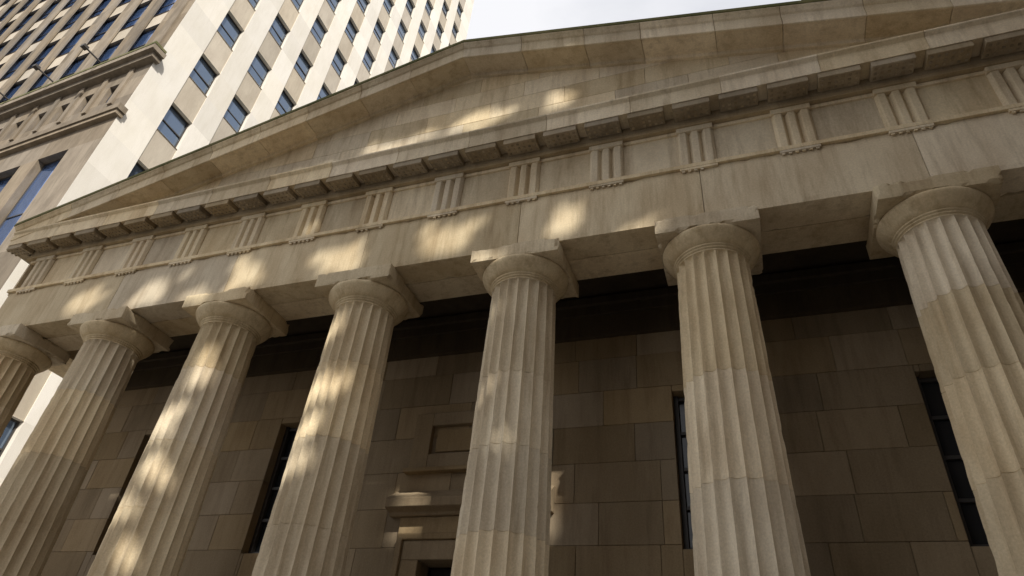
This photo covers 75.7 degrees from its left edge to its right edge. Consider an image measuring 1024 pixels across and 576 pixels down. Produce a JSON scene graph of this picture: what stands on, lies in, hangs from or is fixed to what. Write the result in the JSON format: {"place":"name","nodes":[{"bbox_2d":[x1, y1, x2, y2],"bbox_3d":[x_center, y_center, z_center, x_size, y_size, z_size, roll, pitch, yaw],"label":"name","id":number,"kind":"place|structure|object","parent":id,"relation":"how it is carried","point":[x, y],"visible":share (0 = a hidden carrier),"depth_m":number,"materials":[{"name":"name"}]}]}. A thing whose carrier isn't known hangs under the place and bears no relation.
{"place":"outdoors","nodes":[
{"label":"outdoors","id":0,"kind":"place"},
{"bbox_2d":[41,292,1023,575],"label":"cella wall","id":1,"kind":"structure","parent":0,"point":[873,488],"depth_m":13.60,"materials":[{"name":"beige stone"}]},
{"bbox_2d":[466,0,798,38],"label":"sky","id":2,"kind":"structure","parent":0,"point":[489,18],"materials":[{"name":"white"}]},
{"bbox_3d":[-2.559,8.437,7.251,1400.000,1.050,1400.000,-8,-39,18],"label":"ground","id":3,"kind":"structure","parent":0,"visible":0},
{"bbox_2d":[0,0,473,485],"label":"office tower","id":4,"kind":"structure","parent":3,"relation":"on","point":[95,95],"depth_m":47.68,"materials":[{"name":"stone"}]},
{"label":"pavement","id":5,"kind":"structure","parent":0,"visible":0},
{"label":"stone steps","id":6,"kind":"object","parent":5,"relation":"on","visible":0},
{"bbox_2d":[0,337,51,437],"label":"doric column","id":7,"kind":"structure","parent":6,"relation":"on","point":[22,364],"depth_m":17.51,"materials":[{"name":"stone"}]},
{"bbox_2d":[0,112,1023,377],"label":"architrave","id":8,"kind":"object","parent":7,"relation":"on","point":[812,198],"visible":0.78,"depth_m":13.38,"materials":[{"name":"stone"}]},
{"bbox_2d":[7,102,1023,295],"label":"taenia","id":9,"kind":"object","parent":8,"relation":"on","point":[891,130],"visible":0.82,"depth_m":13.72,"materials":[{"name":"stone"}]},
{"bbox_2d":[13,59,1023,288],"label":"frieze","id":10,"kind":"object","parent":9,"relation":"on","point":[993,86],"visible":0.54,"depth_m":14.14,"materials":[{"name":"stone"}]},
{"bbox_2d":[6,8,1023,266],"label":"cornice","id":11,"kind":"structure","parent":10,"relation":"on","point":[960,48],"depth_m":14.32,"materials":[{"name":"stone"}]},
{"bbox_2d":[182,46,850,194],"bbox_3d":[-0.992,-4.467,17.093,28.306,3.550,0.380,-8,-39,18],"label":"tympanum","id":12,"kind":"object","parent":11,"relation":"on","point":[472,104],"visible":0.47,"depth_m":16.78,"materials":[{"name":"stone"}]},
{"bbox_2d":[10,0,1023,240],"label":"raking cornice","id":13,"kind":"structure","parent":11,"relation":"on","point":[788,26],"depth_m":16.55,"materials":[{"name":"stone"}]},
{"bbox_2d":[0,320,153,575],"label":"doric column","id":14,"kind":"structure","parent":6,"relation":"on","point":[41,485],"depth_m":14.86,"materials":[{"name":"stone"}]},
{"bbox_2d":[87,301,271,575],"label":"doric column","id":15,"kind":"structure","parent":6,"relation":"on","point":[150,530],"depth_m":13.47,"materials":[{"name":"stone"}]},
{"bbox_2d":[252,279,407,575],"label":"doric column","id":16,"kind":"structure","parent":6,"relation":"on","point":[309,528],"depth_m":12.28,"materials":[{"name":"stone"}]},
{"bbox_2d":[451,254,567,575],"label":"doric column","id":17,"kind":"structure","parent":6,"relation":"on","point":[503,528],"depth_m":11.10,"materials":[{"name":"stone"}]},
{"bbox_2d":[663,223,810,575],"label":"doric column","id":18,"kind":"structure","parent":6,"relation":"on","point":[745,519],"depth_m":9.95,"materials":[{"name":"stone"}]},
{"bbox_2d":[876,186,1023,575],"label":"doric column","id":19,"kind":"structure","parent":6,"relation":"on","point":[967,302],"depth_m":9.56,"materials":[{"name":"stone"}]},
{"bbox_3d":[4.455,14.648,26.128,26.160,10.800,32.090,-8,-39,18],"label":"cella body","id":20,"kind":"object","parent":6,"relation":"on","visible":0},
{"bbox_2d":[402,410,474,474],"bbox_3d":[-0.771,3.438,14.887,3.400,1.440,0.300,-8,-39,18],"label":"window frame","id":21,"kind":"object","parent":20,"relation":"attached to","point":[423,460],"visible":0.47,"depth_m":15.11,"materials":[{"name":"stone"}]},
{"bbox_2d":[430,569,450,575],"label":"panelled door","id":22,"kind":"structure","parent":20,"relation":"attached to","point":[440,572],"depth_m":13.93,"materials":[{"name":"black paint"}]},
{"bbox_2d":[385,486,554,575],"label":"door surround","id":23,"kind":"object","parent":20,"relation":"attached to","point":[428,526],"visible":0.53,"depth_m":13.89,"materials":[{"name":"stone"}]},
{"bbox_2d":[125,219,1023,390],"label":"portico ceiling","id":24,"kind":"structure","parent":20,"relation":"on","point":[844,277],"depth_m":15.47,"materials":[{"name":"stone"}]},
{"bbox_2d":[248,377,988,552],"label":"sash windows","id":25,"kind":"structure","parent":20,"relation":"attached to","point":[962,491],"depth_m":12.61,"materials":[{"name":"black glass"}]}
]}

